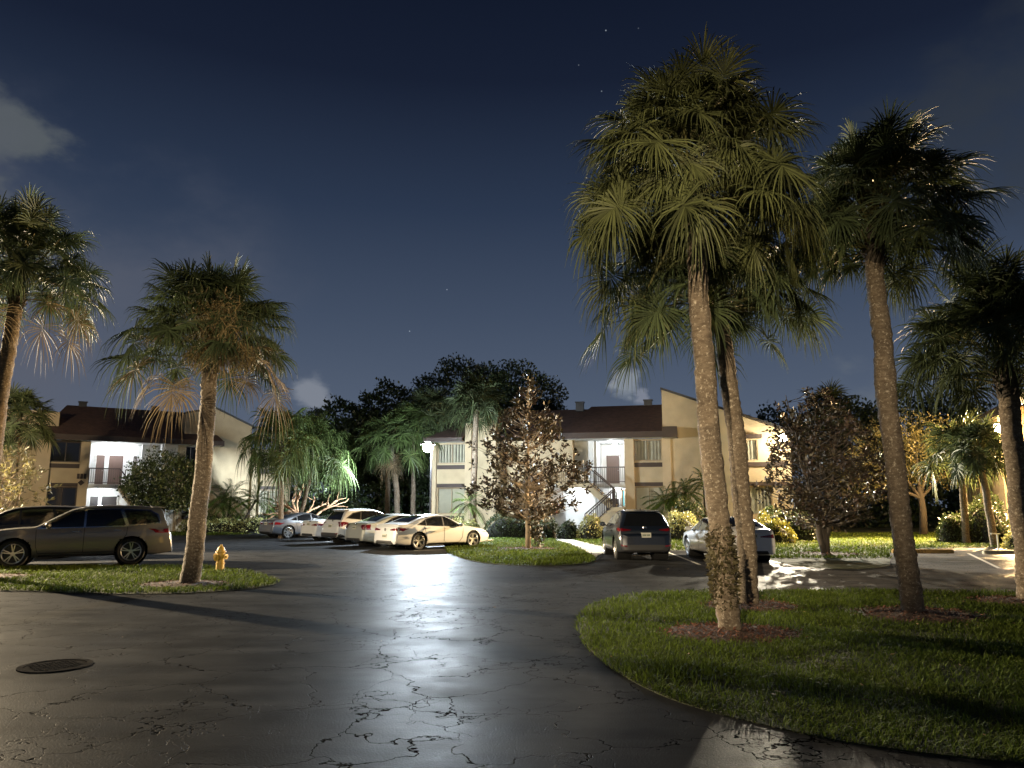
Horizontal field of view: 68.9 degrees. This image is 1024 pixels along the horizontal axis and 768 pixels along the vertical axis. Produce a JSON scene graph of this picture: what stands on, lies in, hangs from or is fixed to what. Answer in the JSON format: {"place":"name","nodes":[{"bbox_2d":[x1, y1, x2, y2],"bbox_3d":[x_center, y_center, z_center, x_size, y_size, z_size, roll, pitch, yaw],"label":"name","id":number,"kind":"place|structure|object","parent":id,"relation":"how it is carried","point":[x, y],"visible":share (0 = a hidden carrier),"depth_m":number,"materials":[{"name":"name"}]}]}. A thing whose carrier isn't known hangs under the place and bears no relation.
{"place":"outdoors","nodes":[
{"label":"outdoors","id":0,"kind":"place"},
{"bbox_2d":[0,563,281,593],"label":"lawn","id":1,"kind":"structure","parent":0,"point":[149,592],"depth_m":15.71,"materials":[{"name":"green plant"}]},
{"bbox_2d":[0,183,115,460],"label":"sabal palm","id":2,"kind":"object","parent":1,"relation":"on","point":[28,233],"visible":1,"depth_m":19.57,"materials":[{"name":"green plant"}]},
{"bbox_2d":[140,577,231,587],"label":"mulch","id":3,"kind":"object","parent":1,"relation":"on","point":[176,583],"visible":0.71,"depth_m":16.59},
{"bbox_2d":[87,251,299,582],"bbox_3d":[-7.285,0.641,17.450,4.616,8.014,4.721,0,-9,0],"label":"sabal palm","id":4,"kind":"object","parent":1,"relation":"on","point":[216,305],"visible":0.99,"depth_m":16.98,"materials":[{"name":"green plant"}]},
{"bbox_2d":[213,544,227,570],"bbox_3d":[-7.901,4.717,20.247,0.375,0.715,0.375,4,-10,-25],"label":"fire hydrant","id":5,"kind":"object","parent":1,"relation":"on","point":[219,556],"visible":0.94,"depth_m":20.16,"materials":[{"name":"yellow metal"}]},
{"bbox_2d":[171,534,244,535],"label":"lawn","id":6,"kind":"structure","parent":0,"point":[206,535],"depth_m":45.75,"materials":[{"name":"green plant"}]},
{"bbox_2d":[0,401,290,531],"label":"apartment building","id":7,"kind":"structure","parent":6,"relation":"on","point":[84,432],"depth_m":52.05,"materials":[{"name":"paint"}]},
{"bbox_2d":[46,487,76,505],"bbox_3d":[-29.394,7.606,48.672,1.695,1.766,0.140,6,-11,-33],"label":"window","id":8,"kind":"structure","parent":7,"relation":"in","point":[65,496],"depth_m":48.75,"materials":[{"name":"black glass"}]},
{"bbox_2d":[50,441,81,462],"bbox_3d":[-29.394,4.468,49.187,1.695,1.366,0.140,6,-11,-33],"label":"window","id":9,"kind":"structure","parent":7,"relation":"in","point":[69,451],"depth_m":49.20,"materials":[{"name":"black glass"}]},
{"bbox_2d":[88,495,99,505],"bbox_3d":[-28.871,8.791,51.444,0.647,2.230,0.080,6,-11,-33],"label":"door","id":10,"kind":"structure","parent":7,"relation":"in","point":[93,499],"depth_m":51.55,"materials":[{"name":"silver metal"}]},
{"bbox_2d":[93,454,106,483],"bbox_3d":[-28.721,5.955,52.008,0.682,2.150,0.080,6,-11,-33],"label":"door","id":11,"kind":"structure","parent":7,"relation":"in","point":[100,459],"depth_m":52.01,"materials":[{"name":"brown metal"}]},
{"bbox_2d":[100,495,117,505],"bbox_3d":[-28.086,8.874,51.947,1.087,2.230,0.080,6,-11,-33],"label":"door","id":12,"kind":"structure","parent":7,"relation":"in","point":[105,499],"depth_m":52.04,"materials":[{"name":"silver metal"}]},
{"bbox_2d":[106,454,124,484],"bbox_3d":[-27.905,6.041,52.531,1.058,2.150,0.080,6,-11,-33],"label":"door","id":13,"kind":"structure","parent":7,"relation":"in","point":[114,461],"depth_m":52.53,"materials":[{"name":"brown metal"}]},
{"bbox_2d":[185,446,195,465],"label":"window","id":14,"kind":"structure","parent":7,"relation":"in","point":[190,450],"depth_m":53.33,"materials":[{"name":"black glass"}]},
{"bbox_2d":[258,490,278,512],"bbox_3d":[-18.532,8.936,56.768,1.514,1.766,0.310,6,-11,-33],"label":"window","id":15,"kind":"structure","parent":7,"relation":"in","point":[274,494],"depth_m":56.76,"materials":[{"name":"white glass"}]},
{"bbox_2d":[187,478,254,521],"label":"date palm","id":16,"kind":"object","parent":6,"relation":"on","point":[223,498],"visible":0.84,"depth_m":51.08,"materials":[{"name":"green plant"}]},
{"bbox_2d":[177,516,266,533],"bbox_3d":[-19.134,9.343,49.565,7.370,1.301,1.484,-3,-10,18],"label":"hedge","id":17,"kind":"object","parent":6,"relation":"on","point":[250,525],"visible":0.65,"depth_m":48.98,"materials":[{"name":"green plant"}]},
{"bbox_2d":[207,512,271,522],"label":"hedge","id":18,"kind":"object","parent":6,"relation":"on","point":[231,515],"visible":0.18,"depth_m":51.62,"materials":[{"name":"green plant"}]},
{"bbox_2d":[228,480,277,522],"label":"date palm","id":19,"kind":"object","parent":6,"relation":"on","point":[255,500],"visible":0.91,"depth_m":50.20,"materials":[{"name":"green plant"}]},
{"bbox_2d":[268,487,368,517],"bbox_3d":[-14.273,9.414,55.212,7.697,3.710,3.950,0,-9,0],"label":"shrub","id":20,"kind":"object","parent":6,"relation":"on","point":[349,504],"visible":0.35,"depth_m":54.78,"materials":[{"name":"green plant"}]},
{"bbox_2d":[275,394,390,510],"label":"ficus tree","id":21,"kind":"object","parent":6,"relation":"on","point":[353,410],"visible":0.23,"depth_m":61.14,"materials":[{"name":"green plant"}]},
{"bbox_2d":[319,430,363,508],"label":"fan palm","id":22,"kind":"object","parent":6,"relation":"on","point":[350,442],"visible":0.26,"depth_m":55.58,"materials":[{"name":"green plant"}]},
{"bbox_2d":[313,473,428,514],"bbox_3d":[-11.065,9.249,57.263,9.555,4.986,3.807,0,-9,0],"label":"shrub","id":23,"kind":"object","parent":6,"relation":"on","point":[379,505],"visible":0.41,"depth_m":57.03,"materials":[{"name":"green plant"}]},
{"bbox_2d":[357,430,411,513],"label":"sabal palm","id":24,"kind":"object","parent":6,"relation":"on","point":[387,495],"visible":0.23,"depth_m":53.86,"materials":[{"name":"green plant"}]},
{"bbox_2d":[334,376,439,513],"bbox_3d":[-10.716,5.802,63.895,11.712,13.008,7.447,0,-9,0],"label":"ficus tree","id":25,"kind":"object","parent":6,"relation":"on","point":[376,412],"visible":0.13,"depth_m":62.99,"materials":[{"name":"green plant"}]},
{"bbox_2d":[348,411,429,513],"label":"sabal palm","id":26,"kind":"object","parent":6,"relation":"on","point":[389,426],"visible":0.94,"depth_m":50.29,"materials":[{"name":"green plant"}]},
{"bbox_2d":[380,401,445,514],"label":"sabal palm","id":27,"kind":"object","parent":6,"relation":"on","point":[408,407],"visible":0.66,"depth_m":51.26,"materials":[{"name":"green plant"}]},
{"bbox_2d":[170,531,251,534],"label":"grass","id":28,"kind":"structure","parent":0,"point":[207,533],"depth_m":47.27,"materials":[{"name":"green plant"}]},
{"bbox_2d":[0,534,1023,767],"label":"parking lot","id":29,"kind":"structure","parent":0,"point":[325,654],"depth_m":7.75,"materials":[{"name":"grey asphalt"}]},
{"bbox_2d":[0,445,62,512],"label":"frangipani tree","id":30,"kind":"object","parent":29,"relation":"on","point":[14,488],"visible":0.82,"depth_m":29.75,"materials":[{"name":"yellow plant"}]},
{"bbox_2d":[3,382,60,509],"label":"sabal palm","id":31,"kind":"object","parent":29,"relation":"on","point":[20,402],"visible":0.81,"depth_m":38.95,"materials":[{"name":"green plant"}]},
{"bbox_2d":[0,504,86,557],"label":"suv","id":32,"kind":"object","parent":29,"relation":"on","point":[28,516],"visible":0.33,"depth_m":25.65,"materials":[{"name":"black paint"}]},
{"bbox_2d":[16,658,93,672],"bbox_3d":[-5.077,3.131,8.305,0.740,0.014,0.740,0,-9,0],"label":"manhole cover","id":33,"kind":"object","parent":29,"relation":"on","point":[55,665],"visible":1,"depth_m":8.28,"materials":[{"name":"metal"}]},
{"bbox_2d":[0,504,172,566],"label":"suv","id":34,"kind":"object","parent":29,"relation":"on","point":[126,534],"visible":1,"depth_m":22.52,"materials":[{"name":"beige paint"}]},
{"bbox_2d":[113,445,194,514],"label":"ficus tree","id":35,"kind":"object","parent":29,"relation":"on","point":[158,479],"visible":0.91,"depth_m":39.37,"materials":[{"name":"green plant"}]},
{"bbox_2d":[234,406,324,538],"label":"fan palm","id":36,"kind":"object","parent":29,"relation":"on","point":[278,475],"visible":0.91,"depth_m":41.56,"materials":[{"name":"green plant"}]},
{"bbox_2d":[259,512,319,538],"bbox_3d":[-12.020,8.214,43.466,5.006,1.491,2.348,9,-13,-43],"label":"sedan","id":37,"kind":"object","parent":29,"relation":"on","point":[288,525],"visible":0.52,"depth_m":41.92,"materials":[{"name":"paint"}]},
{"bbox_2d":[261,472,348,535],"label":"bare tree","id":38,"kind":"object","parent":29,"relation":"on","point":[290,510],"visible":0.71,"depth_m":46.38,"materials":[{"name":"beige plant"}]},
{"bbox_2d":[270,411,359,535],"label":"fan palm","id":39,"kind":"object","parent":29,"relation":"on","point":[322,428],"visible":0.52,"depth_m":44.87,"materials":[{"name":"green plant"}]},
{"bbox_2d":[300,514,331,540],"bbox_3d":[-8.759,7.702,40.343,5.006,1.491,2.346,8,-12,-41],"label":"sedan","id":40,"kind":"object","parent":29,"relation":"on","point":[312,528],"visible":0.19,"depth_m":38.64,"materials":[{"name":"white paint"}]},
{"bbox_2d":[321,508,382,543],"bbox_3d":[-7.118,7.096,37.460,4.632,1.751,2.258,8,-12,-41],"label":"crossover","id":41,"kind":"object","parent":29,"relation":"on","point":[336,522],"visible":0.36,"depth_m":36.08,"materials":[{"name":"white paint"}]},
{"bbox_2d":[327,511,344,519],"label":"rear window","id":42,"kind":"structure","parent":41,"relation":"in","point":[336,515],"depth_m":36.24,"materials":[{"name":"black glass"}]},
{"bbox_2d":[345,514,432,546],"bbox_3d":[-5.210,6.802,34.870,5.006,1.491,2.348,8,-12,-41],"label":"sedan","id":43,"kind":"object","parent":29,"relation":"on","point":[361,532],"visible":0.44,"depth_m":33.28,"materials":[{"name":"beige paint"}]},
{"bbox_2d":[420,442,435,513],"bbox_3d":[-4.851,6.035,42.729,0.900,5.443,1.170,0,-9,0],"label":"street lamp","id":44,"kind":"object","parent":29,"relation":"on","point":[427,446],"visible":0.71,"depth_m":43.00,"materials":[{"name":"metal"}]},
{"bbox_2d":[374,514,487,549],"bbox_3d":[-3.411,6.388,32.348,5.012,1.491,2.346,8,-12,-41],"label":"sedan","id":45,"kind":"object","parent":29,"relation":"on","point":[417,532],"visible":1,"depth_m":31.25,"materials":[{"name":"white paint"}]},
{"bbox_2d":[599,508,670,559],"bbox_3d":[4.340,5.321,26.653,2.258,1.751,4.632,0,-9,-1],"label":"suv","id":46,"kind":"object","parent":29,"relation":"on","point":[627,534],"visible":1,"depth_m":24.72,"materials":[{"name":"grey paint"}]},
{"bbox_2d":[414,549,999,567],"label":"road markings","id":47,"kind":"object","parent":29,"relation":"on","point":[700,564],"visible":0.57,"depth_m":24.96,"materials":[{"name":"paint"}]},
{"bbox_2d":[762,550,1015,592],"bbox_3d":[17.564,5.519,22.821,24.872,0.001,16.651,0,-9,0],"label":"parking bay","id":48,"kind":"object","parent":29,"relation":"attached to","point":[959,569],"visible":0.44,"depth_m":19.20,"materials":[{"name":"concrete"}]},
{"bbox_2d":[683,516,774,561],"bbox_3d":[7.346,5.322,25.861,2.346,1.491,5.006,0,-9,-2],"label":"sedan","id":49,"kind":"object","parent":48,"relation":"on","point":[694,543],"visible":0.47,"depth_m":24.86,"materials":[{"name":"silver paint"}]},
{"bbox_2d":[891,549,953,552],"bbox_3d":[15.696,6.390,28.547,2.300,0.145,0.186,0,-9,2],"label":"wheel stop","id":50,"kind":"object","parent":48,"relation":"on","point":[934,551],"visible":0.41,"depth_m":28.46,"materials":[{"name":"yellow paint"}]},
{"bbox_2d":[982,550,1014,553],"bbox_3d":[18.831,6.285,27.909,2.400,0.145,0.180,0,-9,2],"label":"wheel stop","id":51,"kind":"object","parent":48,"relation":"on","point":[997,551],"visible":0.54,"depth_m":27.85,"materials":[{"name":"beige paint"}]},
{"bbox_2d":[0,0,1023,507],"label":"sky","id":52,"kind":"structure","parent":0,"point":[397,174],"materials":[{"name":"blue"}]},
{"bbox_2d":[444,536,596,565],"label":"lawn","id":53,"kind":"structure","parent":0,"point":[526,562],"depth_m":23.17,"materials":[{"name":"green plant"}]},
{"bbox_2d":[452,516,479,527],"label":"hedge","id":54,"kind":"object","parent":53,"relation":"on","point":[467,523],"visible":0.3,"depth_m":41.53,"materials":[{"name":"green plant"}]},
{"bbox_2d":[449,487,491,526],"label":"date palm","id":55,"kind":"object","parent":53,"relation":"on","point":[471,506],"visible":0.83,"depth_m":44.29,"materials":[{"name":"green plant"}]},
{"bbox_2d":[444,369,507,526],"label":"sabal palm","id":56,"kind":"object","parent":53,"relation":"on","point":[477,404],"visible":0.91,"depth_m":46.95,"materials":[{"name":"green plant"}]},
{"bbox_2d":[483,511,534,537],"bbox_3d":[-0.060,7.857,41.542,3.415,1.582,1.532,-1,-9,9],"label":"hedge","id":57,"kind":"object","parent":53,"relation":"on","point":[504,528],"visible":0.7,"depth_m":41.12,"materials":[{"name":"green plant"}]},
{"bbox_2d":[459,374,592,547],"bbox_3d":[0.563,3.194,31.221,5.122,7.426,5.698,4,-10,-25],"label":"magnolia tree","id":58,"kind":"object","parent":53,"relation":"on","point":[528,487],"visible":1,"depth_m":30.76,"materials":[{"name":"brown plant"}]},
{"bbox_2d":[532,517,558,538],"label":"hedge","id":59,"kind":"object","parent":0,"point":[550,532],"visible":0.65,"depth_m":40.72,"materials":[{"name":"green plant"}]},
{"bbox_2d":[598,525,988,568],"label":"lawn","id":60,"kind":"structure","parent":0,"point":[851,563],"depth_m":24.46,"materials":[{"name":"green plant"}]},
{"bbox_2d":[555,519,577,538],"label":"hedge","id":61,"kind":"object","parent":60,"relation":"on","point":[568,530],"visible":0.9,"depth_m":40.16,"materials":[{"name":"green plant"}]},
{"bbox_2d":[556,537,603,556],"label":"walkway","id":62,"kind":"structure","parent":60,"relation":"on","point":[596,550],"depth_m":32.60,"materials":[{"name":"concrete"}]},
{"bbox_2d":[576,513,602,538],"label":"hedge","id":63,"kind":"object","parent":60,"relation":"on","point":[590,529],"visible":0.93,"depth_m":39.68,"materials":[{"name":"green plant"}]},
{"bbox_2d":[423,387,793,535],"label":"apartment building","id":64,"kind":"structure","parent":60,"relation":"on","point":[594,433],"depth_m":48.23,"materials":[{"name":"paint"}]},
{"bbox_2d":[437,488,464,513],"bbox_3d":[-4.055,7.894,50.424,2.061,1.766,0.210,-2,-10,13],"label":"window","id":65,"kind":"structure","parent":64,"relation":"in","point":[445,496],"depth_m":50.53,"materials":[{"name":"white glass"}]},
{"bbox_2d":[438,443,464,463],"bbox_3d":[-4.043,4.764,50.988,2.061,1.366,0.310,-2,-10,13],"label":"window","id":66,"kind":"structure","parent":64,"relation":"in","point":[455,453],"depth_m":50.96,"materials":[{"name":"white glass"}]},
{"bbox_2d":[605,454,620,483],"bbox_3d":[7.041,5.969,52.029,1.046,2.130,0.080,-2,-10,13],"label":"door","id":67,"kind":"structure","parent":64,"relation":"in","point":[611,460],"depth_m":52.04,"materials":[{"name":"brown metal"}]},
{"bbox_2d":[634,439,661,460],"bbox_3d":[8.761,4.285,48.070,1.777,1.366,0.310,-2,-10,13],"label":"window","id":68,"kind":"structure","parent":64,"relation":"in","point":[644,450],"depth_m":48.10,"materials":[{"name":"beige glass"}]},
{"bbox_2d":[635,486,663,514],"bbox_3d":[8.749,7.415,47.507,1.777,1.766,0.210,-2,-10,13],"label":"window","id":69,"kind":"structure","parent":64,"relation":"in","point":[640,492],"depth_m":47.63,"materials":[{"name":"beige glass"}]},
{"bbox_2d":[746,439,757,460],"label":"window","id":70,"kind":"structure","parent":64,"relation":"in","point":[752,445],"depth_m":47.60,"materials":[{"name":"beige glass"}]},
{"bbox_2d":[749,486,772,514],"bbox_3d":[15.347,7.346,47.087,1.993,1.770,0.310,-2,-10,13],"label":"window","id":71,"kind":"structure","parent":64,"relation":"in","point":[754,493],"depth_m":47.09,"materials":[{"name":"beige glass"}]},
{"bbox_2d":[640,475,704,520],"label":"date palm","id":72,"kind":"object","parent":60,"relation":"on","point":[669,503],"visible":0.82,"depth_m":43.42,"materials":[{"name":"green plant"}]},
{"bbox_2d":[666,510,698,539],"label":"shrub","id":73,"kind":"object","parent":60,"relation":"on","point":[678,526],"visible":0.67,"depth_m":38.93,"materials":[{"name":"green plant"}]},
{"bbox_2d":[669,493,706,525],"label":"hedge","id":74,"kind":"object","parent":60,"relation":"on","point":[688,508],"visible":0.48,"depth_m":41.68,"materials":[{"name":"green plant"}]},
{"bbox_2d":[680,467,706,516],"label":"date palm","id":75,"kind":"object","parent":60,"relation":"on","point":[699,473],"visible":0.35,"depth_m":44.45,"materials":[{"name":"green plant"}]},
{"bbox_2d":[756,508,799,543],"bbox_3d":[12.416,6.747,35.397,2.144,1.750,1.754,0,-9,0],"label":"croton shrub","id":76,"kind":"object","parent":60,"relation":"on","point":[780,533],"visible":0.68,"depth_m":34.92,"materials":[{"name":"yellow plant"}]},
{"bbox_2d":[758,504,816,540],"bbox_3d":[14.115,7.112,38.383,3.227,2.034,1.795,-3,-10,19],"label":"hedge","id":77,"kind":"object","parent":60,"relation":"on","point":[805,534],"visible":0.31,"depth_m":37.70,"materials":[{"name":"green plant"}]},
{"bbox_2d":[572,531,1005,557],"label":"grass","id":78,"kind":"structure","parent":60,"relation":"on","point":[862,542],"depth_m":33.14,"materials":[{"name":"green plant"}]},
{"bbox_2d":[749,402,876,481],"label":"ficus tree","id":79,"kind":"object","parent":60,"relation":"on","point":[763,415],"visible":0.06,"depth_m":69.00,"materials":[{"name":"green plant"}]},
{"bbox_2d":[789,550,860,556],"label":"mulch","id":80,"kind":"object","parent":60,"relation":"on","point":[827,553],"visible":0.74,"depth_m":26.99,"materials":[{"name":"brown"}]},
{"bbox_2d":[751,386,906,552],"bbox_3d":[11.829,3.208,27.857,5.467,6.356,5.809,0,-9,0],"label":"magnolia tree","id":81,"kind":"object","parent":60,"relation":"on","point":[822,511],"visible":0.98,"depth_m":27.37,"materials":[{"name":"green plant"}]},
{"bbox_2d":[797,379,861,529],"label":"sabal palm","id":82,"kind":"object","parent":60,"relation":"on","point":[835,393],"visible":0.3,"depth_m":57.87,"materials":[{"name":"green plant"}]},
{"bbox_2d":[837,407,978,533],"bbox_3d":[24.968,5.504,46.714,9.368,8.014,5.383,0,-9,0],"label":"oak tree","id":83,"kind":"object","parent":60,"relation":"on","point":[919,493],"visible":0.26,"depth_m":46.39,"materials":[{"name":"green plant"}]},
{"bbox_2d":[935,511,961,542],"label":"hedge","id":84,"kind":"object","parent":60,"relation":"on","point":[948,528],"visible":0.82,"depth_m":35.94,"materials":[{"name":"green plant"}]},
{"bbox_2d":[909,408,1004,543],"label":"sabal palm","id":85,"kind":"object","parent":60,"relation":"on","point":[936,459],"visible":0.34,"depth_m":35.78,"materials":[{"name":"green plant"}]},
{"bbox_2d":[937,410,1007,546],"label":"sabal palm","id":86,"kind":"object","parent":60,"relation":"on","point":[985,434],"visible":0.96,"depth_m":33.01,"materials":[{"name":"green plant"}]},
{"bbox_2d":[958,491,1010,543],"bbox_3d":[22.516,6.373,35.711,1.828,2.613,2.761,1,-9,-4],"label":"hedge","id":87,"kind":"object","parent":60,"relation":"on","point":[978,530],"visible":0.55,"depth_m":35.20,"materials":[{"name":"green plant"}]},
{"bbox_2d":[966,393,1023,530],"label":"apartment building","id":88,"kind":"structure","parent":60,"relation":"on","point":[1001,490],"depth_m":44.50,"materials":[{"name":"paint"}]},
{"bbox_2d":[1000,527,1013,549],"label":"hedge","id":89,"kind":"object","parent":60,"relation":"on","point":[1007,539],"visible":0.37,"depth_m":30.57,"materials":[{"name":"green plant"}]},
{"bbox_2d":[579,629,1023,691],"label":"grass","id":90,"kind":"structure","parent":0,"point":[971,647],"depth_m":8.43,"materials":[{"name":"green plant"}]},
{"bbox_2d":[579,591,1023,763],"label":"lawn","id":91,"kind":"structure","parent":0,"point":[862,742],"depth_m":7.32,"materials":[{"name":"green plant"}]},
{"bbox_2d":[565,21,833,629],"bbox_3d":[2.822,-0.825,11.159,4.170,8.873,4.224,0,-9,0],"label":"sabal palm","id":92,"kind":"object","parent":91,"relation":"on","point":[694,114],"visible":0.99,"depth_m":10.79,"materials":[{"name":"green plant"}]},
{"bbox_2d":[578,209,841,603],"bbox_3d":[3.623,0.251,13.889,4.669,7.615,4.683,0,-9,0],"label":"sabal palm","id":93,"kind":"object","parent":91,"relation":"on","point":[728,321],"visible":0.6,"depth_m":13.43,"materials":[{"name":"green plant"}]},
{"bbox_2d":[656,621,809,644],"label":"mulch","id":94,"kind":"object","parent":91,"relation":"on","point":[713,632],"visible":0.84,"depth_m":10.10,"materials":[{"name":"brown wood"}]},
{"bbox_2d":[699,597,803,611],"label":"mulch","id":95,"kind":"object","parent":91,"relation":"on","point":[770,605],"visible":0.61,"depth_m":12.82,"materials":[{"name":"brown wood"}]},
{"bbox_2d":[570,586,1023,636],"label":"grass","id":96,"kind":"structure","parent":91,"relation":"on","point":[818,596],"depth_m":12.11,"materials":[{"name":"green plant"}]},
{"bbox_2d":[774,99,1022,612],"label":"sabal palm","id":97,"kind":"object","parent":91,"relation":"on","point":[865,171],"visible":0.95,"depth_m":12.53,"materials":[{"name":"green plant"}]},
{"bbox_2d":[850,604,996,623],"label":"mulch","id":98,"kind":"object","parent":91,"relation":"on","point":[929,614],"visible":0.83,"depth_m":11.75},
{"bbox_2d":[892,231,1023,598],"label":"sabal palm","id":99,"kind":"object","parent":91,"relation":"on","point":[995,309],"visible":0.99,"depth_m":14.12,"materials":[{"name":"green plant"}]},
{"bbox_2d":[963,595,1023,606],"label":"mulch","id":100,"kind":"object","parent":91,"relation":"on","point":[1006,599],"visible":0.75,"depth_m":13.63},
{"label":"ground","id":101,"kind":"structure","parent":0,"visible":0},
{"bbox_2d":[290,462,958,522],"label":"woods","id":102,"kind":"object","parent":101,"relation":"on","point":[301,498],"visible":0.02,"depth_m":80.88,"materials":[{"name":"green plant"}]},
{"bbox_2d":[792,385,994,527],"bbox_3d":[34.214,6.831,65.811,27.421,14.503,9.376,0,-9,0],"label":"ficus tree","id":103,"kind":"object","parent":101,"relation":"on","point":[951,497],"visible":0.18,"depth_m":64.31,"materials":[{"name":"green plant"}]},
{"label":"lawn","id":104,"kind":"structure","parent":0,"visible":0},
{"bbox_2d":[358,470,438,514],"bbox_3d":[-7.195,9.115,59.287,10.320,5.639,3.743,0,-9,0],"label":"shrub","id":105,"kind":"object","parent":104,"relation":"on","point":[425,481],"visible":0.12,"depth_m":59.12,"materials":[{"name":"green plant"}]},
{"bbox_2d":[406,385,465,445],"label":"sabal palm","id":106,"kind":"object","parent":104,"relation":"on","point":[432,399],"visible":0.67,"depth_m":52.10,"materials":[{"name":"green plant"}]},
{"bbox_2d":[358,352,568,496],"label":"ficus tree","id":107,"kind":"object","parent":104,"relation":"on","point":[510,388],"visible":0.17,"depth_m":65.27,"materials":[{"name":"green plant"}]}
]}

